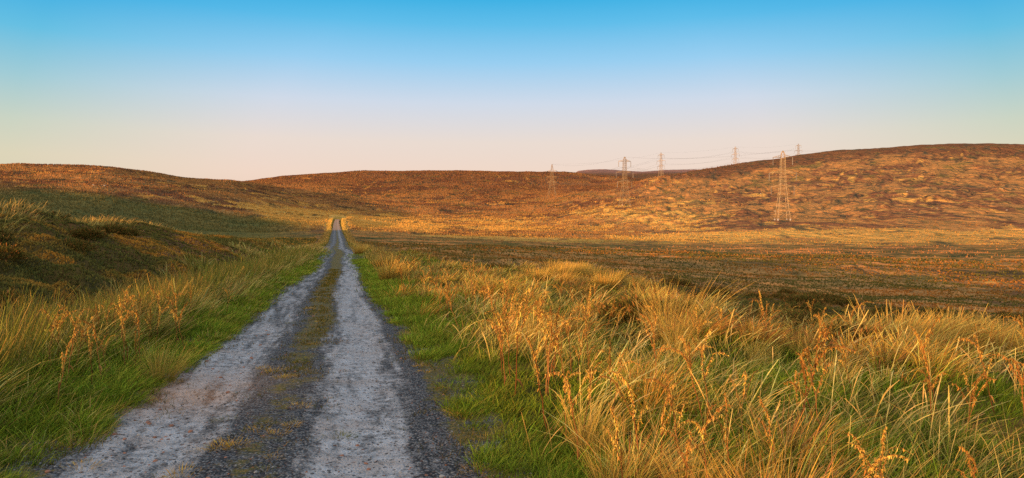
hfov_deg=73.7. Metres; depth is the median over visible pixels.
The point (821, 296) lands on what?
heather bush
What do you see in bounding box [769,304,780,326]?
dock stalk
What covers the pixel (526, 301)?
dock stalk
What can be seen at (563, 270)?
grass tussock
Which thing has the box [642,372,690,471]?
dock stalk
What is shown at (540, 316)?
dock stalk
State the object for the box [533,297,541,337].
dock stalk
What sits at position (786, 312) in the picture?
heather bush
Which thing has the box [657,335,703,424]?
dock stalk
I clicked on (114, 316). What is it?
rush clump
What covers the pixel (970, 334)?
grass tussock
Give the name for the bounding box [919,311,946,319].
heather bush
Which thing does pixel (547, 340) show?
dock stalk
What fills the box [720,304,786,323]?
heather bush
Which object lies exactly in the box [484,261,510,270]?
heather bush
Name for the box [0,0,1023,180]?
sky
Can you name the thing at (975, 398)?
dock stalk
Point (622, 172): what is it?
pylon
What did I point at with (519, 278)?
grass tussock
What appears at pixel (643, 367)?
grass tussock
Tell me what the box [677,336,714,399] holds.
dock stalk
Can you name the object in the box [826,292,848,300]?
heather bush
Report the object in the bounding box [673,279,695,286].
heather bush
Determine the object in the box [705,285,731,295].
heather bush
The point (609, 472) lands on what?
grass tussock
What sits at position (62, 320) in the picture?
dock stalk
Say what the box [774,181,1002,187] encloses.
power line
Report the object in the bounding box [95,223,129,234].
heather bush
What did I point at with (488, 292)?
dock stalk
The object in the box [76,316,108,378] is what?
dock stalk
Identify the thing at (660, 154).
pylon
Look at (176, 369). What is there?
grass tussock
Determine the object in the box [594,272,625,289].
grass tussock
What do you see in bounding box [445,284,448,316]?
dock stalk
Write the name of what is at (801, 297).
heather bush
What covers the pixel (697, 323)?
dock stalk
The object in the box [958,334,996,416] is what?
dock stalk
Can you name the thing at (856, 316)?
heather bush
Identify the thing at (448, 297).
dock stalk
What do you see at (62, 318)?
dock stalk
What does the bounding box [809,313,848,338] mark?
grass tussock
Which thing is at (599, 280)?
grass tussock
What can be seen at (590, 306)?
dock stalk
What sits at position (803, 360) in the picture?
dock stalk
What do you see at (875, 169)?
power line
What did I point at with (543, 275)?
grass tussock
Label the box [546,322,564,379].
dock stalk
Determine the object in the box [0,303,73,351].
rush clump
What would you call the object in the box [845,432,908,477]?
dock stalk
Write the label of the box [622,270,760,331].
grass tussock
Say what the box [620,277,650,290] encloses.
grass tussock
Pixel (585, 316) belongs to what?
dock stalk
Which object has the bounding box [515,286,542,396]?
dock stalk
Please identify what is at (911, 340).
grass tussock
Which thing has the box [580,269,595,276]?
grass tussock
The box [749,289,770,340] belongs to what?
dock stalk
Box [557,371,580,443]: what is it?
dock stalk
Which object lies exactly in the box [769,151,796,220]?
pylon
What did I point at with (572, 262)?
grass tussock
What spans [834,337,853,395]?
dock stalk
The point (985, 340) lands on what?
grass tussock
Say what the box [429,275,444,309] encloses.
dock stalk
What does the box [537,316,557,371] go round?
dock stalk
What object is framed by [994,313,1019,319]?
heather bush
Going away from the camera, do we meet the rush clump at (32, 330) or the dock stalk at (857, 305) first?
the rush clump at (32, 330)
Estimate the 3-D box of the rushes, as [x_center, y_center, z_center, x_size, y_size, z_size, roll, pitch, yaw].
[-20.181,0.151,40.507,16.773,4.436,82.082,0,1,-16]
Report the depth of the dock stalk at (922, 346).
5.98 m
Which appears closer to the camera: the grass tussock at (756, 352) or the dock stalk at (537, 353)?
the dock stalk at (537, 353)
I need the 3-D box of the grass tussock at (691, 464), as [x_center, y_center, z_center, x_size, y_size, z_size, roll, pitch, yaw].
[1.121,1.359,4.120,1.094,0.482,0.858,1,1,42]
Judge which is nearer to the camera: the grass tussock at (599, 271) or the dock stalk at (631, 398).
the dock stalk at (631, 398)
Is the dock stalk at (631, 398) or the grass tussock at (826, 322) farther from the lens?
the grass tussock at (826, 322)
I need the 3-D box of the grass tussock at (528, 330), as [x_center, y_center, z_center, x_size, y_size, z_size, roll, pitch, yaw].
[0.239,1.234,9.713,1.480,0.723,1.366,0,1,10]
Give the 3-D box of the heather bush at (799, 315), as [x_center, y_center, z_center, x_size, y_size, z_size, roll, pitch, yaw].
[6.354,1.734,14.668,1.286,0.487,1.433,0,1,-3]
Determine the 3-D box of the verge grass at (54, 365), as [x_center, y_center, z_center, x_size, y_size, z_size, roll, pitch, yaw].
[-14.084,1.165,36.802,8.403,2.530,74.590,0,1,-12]
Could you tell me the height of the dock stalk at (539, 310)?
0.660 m
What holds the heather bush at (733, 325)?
on the ground at (966, 197)
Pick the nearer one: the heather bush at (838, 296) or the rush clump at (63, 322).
the rush clump at (63, 322)
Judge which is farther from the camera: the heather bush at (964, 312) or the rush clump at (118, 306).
the heather bush at (964, 312)
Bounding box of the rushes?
[0,198,315,394]
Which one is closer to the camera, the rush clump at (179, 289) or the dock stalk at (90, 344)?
the dock stalk at (90, 344)
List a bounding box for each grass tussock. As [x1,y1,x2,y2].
[123,336,205,382]
[351,242,373,253]
[368,251,403,266]
[370,256,426,279]
[491,303,573,351]
[506,270,529,281]
[521,266,546,276]
[524,261,539,268]
[529,265,556,282]
[544,258,566,269]
[546,260,588,275]
[546,383,648,454]
[552,268,581,283]
[554,271,585,283]
[557,261,590,276]
[558,260,588,268]
[562,413,683,477]
[577,273,599,287]
[580,264,609,277]
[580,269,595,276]
[588,269,623,288]
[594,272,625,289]
[602,268,631,280]
[613,344,680,383]
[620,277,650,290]
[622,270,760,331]
[623,274,648,284]
[634,416,786,477]
[641,278,659,288]
[644,292,693,316]
[653,330,716,362]
[655,309,706,347]
[658,315,715,351]
[681,310,732,332]
[735,335,789,367]
[738,339,773,363]
[755,314,782,330]
[780,326,818,356]
[800,339,877,392]
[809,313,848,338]
[842,295,983,344]
[881,330,949,348]
[885,310,1004,347]
[892,312,980,330]
[894,309,957,336]
[899,301,1021,352]
[907,304,1006,333]
[909,314,1013,353]
[936,318,1021,350]
[945,313,1011,331]
[959,314,1023,358]
[977,317,1023,338]
[982,315,1023,357]
[986,313,1023,342]
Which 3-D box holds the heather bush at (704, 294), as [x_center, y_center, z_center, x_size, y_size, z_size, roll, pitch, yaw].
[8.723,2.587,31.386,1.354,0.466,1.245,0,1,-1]
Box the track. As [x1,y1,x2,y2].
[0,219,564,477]
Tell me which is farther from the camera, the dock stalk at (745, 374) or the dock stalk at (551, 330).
the dock stalk at (551, 330)
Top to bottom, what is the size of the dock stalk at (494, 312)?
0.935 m
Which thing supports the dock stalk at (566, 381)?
on the ground at (966, 197)
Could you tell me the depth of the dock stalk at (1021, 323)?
10.53 m
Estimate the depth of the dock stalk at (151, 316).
10.39 m
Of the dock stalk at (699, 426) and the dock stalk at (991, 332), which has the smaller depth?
the dock stalk at (699, 426)
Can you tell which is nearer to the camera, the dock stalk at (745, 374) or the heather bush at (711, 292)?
the dock stalk at (745, 374)
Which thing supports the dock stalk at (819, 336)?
on the ground at (966, 197)
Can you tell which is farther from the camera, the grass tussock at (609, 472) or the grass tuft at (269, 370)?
the grass tuft at (269, 370)
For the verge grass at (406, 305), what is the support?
on the ground at (966, 197)
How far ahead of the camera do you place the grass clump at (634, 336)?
10.52 m
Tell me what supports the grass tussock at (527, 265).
on the ground at (966, 197)
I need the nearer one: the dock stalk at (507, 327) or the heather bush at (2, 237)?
the dock stalk at (507, 327)
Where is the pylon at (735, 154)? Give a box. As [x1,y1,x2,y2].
[731,147,738,162]
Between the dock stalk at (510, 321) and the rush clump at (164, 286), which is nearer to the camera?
the dock stalk at (510, 321)
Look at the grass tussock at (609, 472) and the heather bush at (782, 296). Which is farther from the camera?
the heather bush at (782, 296)
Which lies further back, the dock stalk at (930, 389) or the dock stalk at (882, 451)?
the dock stalk at (930, 389)
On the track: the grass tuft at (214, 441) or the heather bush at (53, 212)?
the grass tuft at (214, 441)
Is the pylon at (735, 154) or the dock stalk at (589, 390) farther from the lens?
the pylon at (735, 154)
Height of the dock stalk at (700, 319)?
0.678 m
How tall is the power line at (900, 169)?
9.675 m
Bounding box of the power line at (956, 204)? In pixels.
[779,195,1010,204]
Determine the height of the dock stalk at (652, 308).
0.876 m
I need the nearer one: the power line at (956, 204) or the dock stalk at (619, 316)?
the dock stalk at (619, 316)
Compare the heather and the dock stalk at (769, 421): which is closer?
the dock stalk at (769, 421)
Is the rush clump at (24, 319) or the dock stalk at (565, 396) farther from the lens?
the rush clump at (24, 319)
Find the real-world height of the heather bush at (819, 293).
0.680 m
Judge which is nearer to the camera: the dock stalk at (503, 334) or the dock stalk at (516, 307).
the dock stalk at (503, 334)
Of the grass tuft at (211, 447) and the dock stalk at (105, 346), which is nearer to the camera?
the grass tuft at (211, 447)
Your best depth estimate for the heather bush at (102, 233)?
26.85 m
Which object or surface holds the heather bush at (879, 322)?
on the ground at (966, 197)
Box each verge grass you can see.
[0,235,333,477]
[0,248,1023,477]
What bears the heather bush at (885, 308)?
on the ground at (966, 197)
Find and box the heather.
[0,204,1023,371]
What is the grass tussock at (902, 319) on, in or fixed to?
on the ground at (966, 197)
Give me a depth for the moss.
10.59 m
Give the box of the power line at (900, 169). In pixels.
[797,165,1009,169]
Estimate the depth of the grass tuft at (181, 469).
4.93 m
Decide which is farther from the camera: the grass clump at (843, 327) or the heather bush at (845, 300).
the heather bush at (845, 300)
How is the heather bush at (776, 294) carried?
on the ground at (966, 197)
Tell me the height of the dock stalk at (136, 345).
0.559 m
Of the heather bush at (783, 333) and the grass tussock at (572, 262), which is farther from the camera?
the grass tussock at (572, 262)
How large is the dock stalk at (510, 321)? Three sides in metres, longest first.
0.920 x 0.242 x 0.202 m
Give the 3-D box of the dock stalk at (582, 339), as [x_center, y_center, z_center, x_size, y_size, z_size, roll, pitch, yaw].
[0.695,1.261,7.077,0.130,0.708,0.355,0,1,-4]
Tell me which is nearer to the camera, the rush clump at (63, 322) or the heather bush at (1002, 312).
the rush clump at (63, 322)
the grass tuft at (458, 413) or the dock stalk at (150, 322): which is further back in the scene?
the dock stalk at (150, 322)
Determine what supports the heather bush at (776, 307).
on the ground at (966, 197)
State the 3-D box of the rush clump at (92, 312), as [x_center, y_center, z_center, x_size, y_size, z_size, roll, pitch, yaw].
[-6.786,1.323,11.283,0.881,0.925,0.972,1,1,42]
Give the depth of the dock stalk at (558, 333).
6.82 m
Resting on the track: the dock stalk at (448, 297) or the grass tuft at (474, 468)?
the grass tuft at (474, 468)
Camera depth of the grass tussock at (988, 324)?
14.47 m
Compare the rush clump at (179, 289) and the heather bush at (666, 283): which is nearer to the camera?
the rush clump at (179, 289)
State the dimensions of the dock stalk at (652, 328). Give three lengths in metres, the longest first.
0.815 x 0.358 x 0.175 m
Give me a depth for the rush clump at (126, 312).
10.75 m
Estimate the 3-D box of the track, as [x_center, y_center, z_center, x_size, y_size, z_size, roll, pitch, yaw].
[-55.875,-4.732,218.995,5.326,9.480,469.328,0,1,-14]
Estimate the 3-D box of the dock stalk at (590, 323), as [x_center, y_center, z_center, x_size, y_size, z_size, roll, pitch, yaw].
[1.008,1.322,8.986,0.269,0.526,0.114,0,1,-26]
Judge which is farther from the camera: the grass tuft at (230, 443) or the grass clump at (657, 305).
the grass clump at (657, 305)
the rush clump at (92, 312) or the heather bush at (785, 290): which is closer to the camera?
the rush clump at (92, 312)
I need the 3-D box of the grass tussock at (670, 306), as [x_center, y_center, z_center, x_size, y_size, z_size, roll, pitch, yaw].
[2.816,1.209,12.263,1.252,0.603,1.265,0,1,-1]
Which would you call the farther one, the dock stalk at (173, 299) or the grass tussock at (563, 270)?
the grass tussock at (563, 270)
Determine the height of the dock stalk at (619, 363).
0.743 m
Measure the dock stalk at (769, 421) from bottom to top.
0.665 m
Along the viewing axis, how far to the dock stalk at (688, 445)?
3.77 m
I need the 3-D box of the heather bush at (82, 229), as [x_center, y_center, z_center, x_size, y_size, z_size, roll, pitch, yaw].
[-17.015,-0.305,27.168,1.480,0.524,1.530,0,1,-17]
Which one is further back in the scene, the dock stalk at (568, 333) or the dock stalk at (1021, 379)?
the dock stalk at (568, 333)
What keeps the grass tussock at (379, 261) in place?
on the ground at (966, 197)
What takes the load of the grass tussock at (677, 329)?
on the ground at (966, 197)
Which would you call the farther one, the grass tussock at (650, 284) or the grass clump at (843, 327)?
the grass tussock at (650, 284)
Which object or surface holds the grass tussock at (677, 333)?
on the ground at (966, 197)
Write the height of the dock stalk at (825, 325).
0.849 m
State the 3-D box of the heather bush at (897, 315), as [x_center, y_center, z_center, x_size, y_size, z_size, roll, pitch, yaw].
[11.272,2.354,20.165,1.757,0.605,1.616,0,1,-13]
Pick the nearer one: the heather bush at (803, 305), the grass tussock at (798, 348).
the grass tussock at (798, 348)
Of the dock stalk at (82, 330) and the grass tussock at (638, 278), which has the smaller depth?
the dock stalk at (82, 330)
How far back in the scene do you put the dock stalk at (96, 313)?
9.20 m
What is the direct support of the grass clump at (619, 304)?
on the ground at (966, 197)
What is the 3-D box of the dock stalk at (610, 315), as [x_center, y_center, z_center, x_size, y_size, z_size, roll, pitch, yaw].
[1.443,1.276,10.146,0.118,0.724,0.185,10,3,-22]
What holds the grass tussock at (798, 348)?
on the ground at (966, 197)
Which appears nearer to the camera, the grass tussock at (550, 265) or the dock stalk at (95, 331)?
the dock stalk at (95, 331)
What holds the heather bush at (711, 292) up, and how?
on the ground at (966, 197)
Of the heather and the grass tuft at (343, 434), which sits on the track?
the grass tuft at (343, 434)
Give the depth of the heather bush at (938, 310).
31.97 m
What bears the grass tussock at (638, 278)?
on the ground at (966, 197)
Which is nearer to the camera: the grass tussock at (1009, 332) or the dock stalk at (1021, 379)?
the dock stalk at (1021, 379)
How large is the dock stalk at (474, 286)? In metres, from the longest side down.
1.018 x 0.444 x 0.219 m
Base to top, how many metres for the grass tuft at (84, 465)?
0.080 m
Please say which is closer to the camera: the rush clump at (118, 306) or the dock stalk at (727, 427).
the dock stalk at (727, 427)
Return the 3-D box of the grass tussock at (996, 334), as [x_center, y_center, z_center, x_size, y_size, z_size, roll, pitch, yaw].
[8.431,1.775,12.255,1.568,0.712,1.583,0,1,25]
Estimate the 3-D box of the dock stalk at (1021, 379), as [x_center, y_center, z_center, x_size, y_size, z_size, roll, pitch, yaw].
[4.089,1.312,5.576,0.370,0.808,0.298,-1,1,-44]
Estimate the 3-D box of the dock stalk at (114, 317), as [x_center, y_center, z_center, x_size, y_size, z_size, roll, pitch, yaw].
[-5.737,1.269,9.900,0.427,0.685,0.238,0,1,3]
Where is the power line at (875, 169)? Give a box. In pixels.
[775,165,1014,169]
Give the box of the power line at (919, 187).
[803,181,1023,187]
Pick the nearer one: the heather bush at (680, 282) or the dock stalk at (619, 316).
the dock stalk at (619, 316)
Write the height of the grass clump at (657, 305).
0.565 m
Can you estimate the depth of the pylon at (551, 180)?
928.94 m
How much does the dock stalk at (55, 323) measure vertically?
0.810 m
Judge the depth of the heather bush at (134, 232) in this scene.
33.12 m
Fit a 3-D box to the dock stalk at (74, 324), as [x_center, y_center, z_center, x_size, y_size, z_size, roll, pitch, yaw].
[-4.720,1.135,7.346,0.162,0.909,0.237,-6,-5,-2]
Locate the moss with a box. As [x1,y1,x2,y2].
[48,268,495,477]
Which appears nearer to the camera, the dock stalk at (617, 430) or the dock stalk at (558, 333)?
the dock stalk at (617, 430)
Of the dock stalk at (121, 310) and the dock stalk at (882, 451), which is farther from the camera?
the dock stalk at (121, 310)
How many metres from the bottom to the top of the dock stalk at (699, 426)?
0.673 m
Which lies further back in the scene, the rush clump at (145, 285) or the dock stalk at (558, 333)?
the rush clump at (145, 285)
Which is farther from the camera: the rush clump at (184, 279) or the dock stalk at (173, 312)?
the rush clump at (184, 279)
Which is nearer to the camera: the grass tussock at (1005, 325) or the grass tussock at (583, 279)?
the grass tussock at (1005, 325)
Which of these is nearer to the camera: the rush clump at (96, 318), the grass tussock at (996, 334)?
the rush clump at (96, 318)
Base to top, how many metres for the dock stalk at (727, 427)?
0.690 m
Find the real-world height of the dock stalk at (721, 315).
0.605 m
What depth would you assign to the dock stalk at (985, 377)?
5.59 m
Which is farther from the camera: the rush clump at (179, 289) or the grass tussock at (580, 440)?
the rush clump at (179, 289)
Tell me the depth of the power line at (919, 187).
399.31 m
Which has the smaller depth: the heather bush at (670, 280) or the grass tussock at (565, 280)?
the grass tussock at (565, 280)
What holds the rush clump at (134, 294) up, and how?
on the ground at (966, 197)
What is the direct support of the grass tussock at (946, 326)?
on the ground at (966, 197)
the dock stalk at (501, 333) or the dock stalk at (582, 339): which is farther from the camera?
the dock stalk at (501, 333)
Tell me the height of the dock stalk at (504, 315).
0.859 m
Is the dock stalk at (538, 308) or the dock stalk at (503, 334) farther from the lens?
the dock stalk at (538, 308)
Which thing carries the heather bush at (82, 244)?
on the ground at (966, 197)
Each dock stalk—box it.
[37,307,74,374]
[39,309,83,350]
[41,311,67,359]
[54,330,77,412]
[56,335,86,373]
[57,303,83,385]
[69,324,91,370]
[73,312,92,361]
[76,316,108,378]
[84,334,116,368]
[85,305,100,354]
[87,325,102,384]
[100,304,125,340]
[101,304,118,349]
[116,300,136,363]
[118,285,134,368]
[123,296,140,366]
[134,330,142,367]
[146,287,174,326]
[146,308,151,345]
[147,300,154,339]
[155,299,172,346]
[161,284,183,325]
[163,302,187,350]
[166,293,178,340]
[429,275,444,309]
[430,284,461,327]
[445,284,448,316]
[464,269,476,312]
[479,285,498,340]
[480,301,517,378]
[487,313,505,387]
[497,311,504,358]
[498,294,512,353]
[499,312,510,378]
[500,277,512,318]
[504,292,520,350]
[511,292,524,338]
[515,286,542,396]
[518,284,546,351]
[525,320,552,437]
[531,293,546,326]
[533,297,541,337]
[533,309,553,344]
[534,295,546,344]
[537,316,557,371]
[538,311,587,396]
[543,320,557,395]
[544,370,599,459]
[545,281,566,311]
[545,306,563,397]
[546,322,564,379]
[548,306,579,379]
[553,303,567,381]
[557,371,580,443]
[571,329,586,389]
[572,303,588,367]
[578,287,601,346]
[583,360,614,431]
[584,320,598,348]
[585,345,604,400]
[596,337,611,403]
[599,370,650,476]
[602,403,622,477]
[604,301,616,338]
[608,348,639,438]
[615,306,626,337]
[636,313,670,389]
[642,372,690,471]
[645,301,657,361]
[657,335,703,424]
[659,383,682,477]
[659,420,711,477]
[667,404,731,477]
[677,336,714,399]
[688,318,711,360]
[692,306,700,350]
[700,328,728,424]
[713,392,729,474]
[715,306,722,347]
[727,370,757,438]
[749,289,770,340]
[758,396,776,474]
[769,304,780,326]
[783,346,817,433]
[792,332,855,442]
[793,369,811,414]
[795,349,833,443]
[806,300,813,321]
[813,314,846,383]
[818,307,826,360]
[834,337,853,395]
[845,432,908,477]
[846,298,873,317]
[873,426,912,477]
[911,316,941,425]
[918,370,949,434]
[952,369,994,419]
[956,446,977,477]
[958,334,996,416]
[964,372,994,441]
[971,324,986,345]
[980,322,1003,360]
[987,354,1023,409]
[1005,315,1023,329]
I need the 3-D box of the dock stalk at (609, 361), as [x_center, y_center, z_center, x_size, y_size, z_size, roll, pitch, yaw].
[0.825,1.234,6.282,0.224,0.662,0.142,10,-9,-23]
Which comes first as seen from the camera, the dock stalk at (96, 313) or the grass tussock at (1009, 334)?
the dock stalk at (96, 313)
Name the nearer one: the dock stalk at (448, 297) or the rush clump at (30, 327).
the rush clump at (30, 327)
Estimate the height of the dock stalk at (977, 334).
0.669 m
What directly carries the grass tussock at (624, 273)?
on the ground at (966, 197)
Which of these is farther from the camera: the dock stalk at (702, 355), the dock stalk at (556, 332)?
the dock stalk at (556, 332)
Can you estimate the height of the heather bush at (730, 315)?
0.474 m
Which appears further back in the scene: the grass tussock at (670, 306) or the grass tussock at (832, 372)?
the grass tussock at (670, 306)
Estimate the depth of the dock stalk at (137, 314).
8.47 m
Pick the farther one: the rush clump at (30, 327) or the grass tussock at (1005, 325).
the grass tussock at (1005, 325)
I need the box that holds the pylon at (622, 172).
[617,157,632,204]
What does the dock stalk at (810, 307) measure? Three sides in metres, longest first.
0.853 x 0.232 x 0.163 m
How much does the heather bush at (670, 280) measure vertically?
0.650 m
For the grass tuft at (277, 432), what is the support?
on the track
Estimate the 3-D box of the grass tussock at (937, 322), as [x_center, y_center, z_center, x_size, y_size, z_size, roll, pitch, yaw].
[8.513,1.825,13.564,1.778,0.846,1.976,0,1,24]
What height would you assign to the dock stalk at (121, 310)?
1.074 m
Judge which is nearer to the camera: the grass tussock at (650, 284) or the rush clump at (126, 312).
the rush clump at (126, 312)
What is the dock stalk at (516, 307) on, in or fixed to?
on the ground at (966, 197)
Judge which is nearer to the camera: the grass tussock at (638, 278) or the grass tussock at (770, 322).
the grass tussock at (770, 322)
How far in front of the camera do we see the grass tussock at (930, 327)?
11.99 m
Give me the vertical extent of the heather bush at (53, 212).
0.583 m
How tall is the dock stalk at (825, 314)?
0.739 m
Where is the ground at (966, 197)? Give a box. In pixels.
[0,143,1023,477]
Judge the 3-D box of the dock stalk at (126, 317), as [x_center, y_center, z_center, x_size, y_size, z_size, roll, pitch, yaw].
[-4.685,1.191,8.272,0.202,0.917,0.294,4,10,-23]
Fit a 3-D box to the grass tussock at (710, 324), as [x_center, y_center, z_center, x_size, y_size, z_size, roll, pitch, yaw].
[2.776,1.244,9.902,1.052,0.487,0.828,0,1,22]
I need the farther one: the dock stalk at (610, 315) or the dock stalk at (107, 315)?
the dock stalk at (610, 315)
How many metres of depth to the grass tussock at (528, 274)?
28.18 m
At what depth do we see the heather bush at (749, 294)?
32.02 m
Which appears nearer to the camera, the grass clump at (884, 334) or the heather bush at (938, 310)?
the grass clump at (884, 334)
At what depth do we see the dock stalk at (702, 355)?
5.57 m
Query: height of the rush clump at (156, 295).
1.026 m
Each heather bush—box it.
[0,226,15,240]
[0,234,18,245]
[0,243,28,260]
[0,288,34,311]
[46,210,72,219]
[61,237,99,251]
[67,226,107,236]
[69,229,110,239]
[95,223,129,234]
[113,226,144,236]
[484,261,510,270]
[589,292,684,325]
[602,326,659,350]
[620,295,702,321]
[643,327,664,342]
[660,276,682,283]
[661,282,676,285]
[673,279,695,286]
[690,291,712,296]
[702,307,756,326]
[703,289,722,295]
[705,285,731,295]
[716,319,764,337]
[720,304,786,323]
[738,290,773,299]
[748,324,806,344]
[763,303,787,311]
[767,293,784,298]
[774,308,834,329]
[776,308,809,318]
[777,288,796,293]
[777,293,794,299]
[777,293,825,306]
[778,299,834,317]
[803,290,834,300]
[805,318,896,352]
[807,293,830,300]
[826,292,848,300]
[828,296,859,307]
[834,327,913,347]
[844,310,882,320]
[858,317,902,329]
[867,305,914,316]
[873,310,921,321]
[916,306,952,316]
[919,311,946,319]
[948,310,982,321]
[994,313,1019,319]
[996,310,1016,314]
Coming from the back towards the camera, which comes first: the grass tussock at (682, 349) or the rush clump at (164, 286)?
the rush clump at (164, 286)
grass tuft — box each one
[56,457,104,472]
[161,461,209,477]
[194,441,230,452]
[204,434,247,450]
[218,435,252,449]
[259,428,292,437]
[260,367,287,374]
[281,420,300,427]
[323,429,358,440]
[448,409,473,419]
[457,462,494,475]
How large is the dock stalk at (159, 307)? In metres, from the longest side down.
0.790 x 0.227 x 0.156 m
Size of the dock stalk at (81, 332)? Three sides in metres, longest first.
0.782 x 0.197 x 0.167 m
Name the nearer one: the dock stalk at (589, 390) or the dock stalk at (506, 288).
the dock stalk at (589, 390)
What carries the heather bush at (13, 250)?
on the ground at (966, 197)
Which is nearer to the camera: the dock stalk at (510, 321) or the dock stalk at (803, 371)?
the dock stalk at (803, 371)
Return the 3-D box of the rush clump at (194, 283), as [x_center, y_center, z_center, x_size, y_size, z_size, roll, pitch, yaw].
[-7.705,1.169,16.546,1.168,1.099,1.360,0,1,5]
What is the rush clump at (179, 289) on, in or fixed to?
on the ground at (966, 197)
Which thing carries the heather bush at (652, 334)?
on the ground at (966, 197)
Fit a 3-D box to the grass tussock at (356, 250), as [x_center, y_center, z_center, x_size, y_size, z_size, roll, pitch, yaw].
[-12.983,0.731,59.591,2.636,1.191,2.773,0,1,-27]
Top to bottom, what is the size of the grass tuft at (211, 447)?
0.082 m
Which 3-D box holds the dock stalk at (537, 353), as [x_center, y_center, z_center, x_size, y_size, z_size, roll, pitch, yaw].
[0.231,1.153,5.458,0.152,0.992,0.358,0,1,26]
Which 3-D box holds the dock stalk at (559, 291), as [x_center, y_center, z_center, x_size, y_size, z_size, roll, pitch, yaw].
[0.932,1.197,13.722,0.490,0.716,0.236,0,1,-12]
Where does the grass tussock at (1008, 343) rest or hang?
on the ground at (966, 197)
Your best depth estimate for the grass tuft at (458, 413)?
6.35 m
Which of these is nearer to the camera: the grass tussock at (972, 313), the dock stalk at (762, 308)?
the dock stalk at (762, 308)
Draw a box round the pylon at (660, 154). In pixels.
[657,153,664,175]
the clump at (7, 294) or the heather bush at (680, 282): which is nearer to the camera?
the clump at (7, 294)
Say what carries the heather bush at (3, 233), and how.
on the ground at (966, 197)
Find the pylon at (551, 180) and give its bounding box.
[545,165,557,196]
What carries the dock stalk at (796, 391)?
on the ground at (966, 197)
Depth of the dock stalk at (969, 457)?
3.61 m
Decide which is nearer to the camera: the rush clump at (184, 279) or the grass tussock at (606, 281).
the rush clump at (184, 279)
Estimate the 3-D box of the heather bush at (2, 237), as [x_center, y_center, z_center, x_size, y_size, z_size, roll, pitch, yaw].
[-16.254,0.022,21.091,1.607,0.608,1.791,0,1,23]
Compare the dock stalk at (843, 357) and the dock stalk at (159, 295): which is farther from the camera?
the dock stalk at (159, 295)
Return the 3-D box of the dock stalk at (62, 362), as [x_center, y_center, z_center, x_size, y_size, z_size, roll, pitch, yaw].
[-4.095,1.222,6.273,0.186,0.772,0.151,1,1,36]
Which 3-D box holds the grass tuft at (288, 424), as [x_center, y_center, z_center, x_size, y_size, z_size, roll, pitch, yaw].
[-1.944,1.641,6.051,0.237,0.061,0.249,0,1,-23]
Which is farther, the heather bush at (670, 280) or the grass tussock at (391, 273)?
the heather bush at (670, 280)
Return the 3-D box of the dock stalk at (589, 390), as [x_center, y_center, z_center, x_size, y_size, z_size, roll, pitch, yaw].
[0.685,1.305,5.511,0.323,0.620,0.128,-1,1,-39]
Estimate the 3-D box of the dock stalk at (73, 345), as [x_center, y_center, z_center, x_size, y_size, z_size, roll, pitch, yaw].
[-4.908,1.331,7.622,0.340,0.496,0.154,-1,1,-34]
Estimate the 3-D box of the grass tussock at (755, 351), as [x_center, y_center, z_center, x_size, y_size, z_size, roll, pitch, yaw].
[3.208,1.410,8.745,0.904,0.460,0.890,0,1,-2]
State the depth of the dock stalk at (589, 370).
6.26 m
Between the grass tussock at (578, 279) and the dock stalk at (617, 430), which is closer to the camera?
the dock stalk at (617, 430)
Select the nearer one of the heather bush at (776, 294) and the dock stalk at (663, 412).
the dock stalk at (663, 412)
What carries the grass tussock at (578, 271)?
on the ground at (966, 197)
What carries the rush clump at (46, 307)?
on the ground at (966, 197)
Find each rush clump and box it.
[0,295,59,350]
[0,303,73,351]
[1,294,72,343]
[5,286,84,319]
[30,301,100,335]
[65,292,127,322]
[65,294,126,335]
[75,290,150,343]
[82,294,157,321]
[86,286,163,338]
[100,281,166,305]
[126,273,164,296]
[132,280,181,312]
[147,281,187,295]
[159,271,204,309]
[163,268,207,288]
[170,267,215,299]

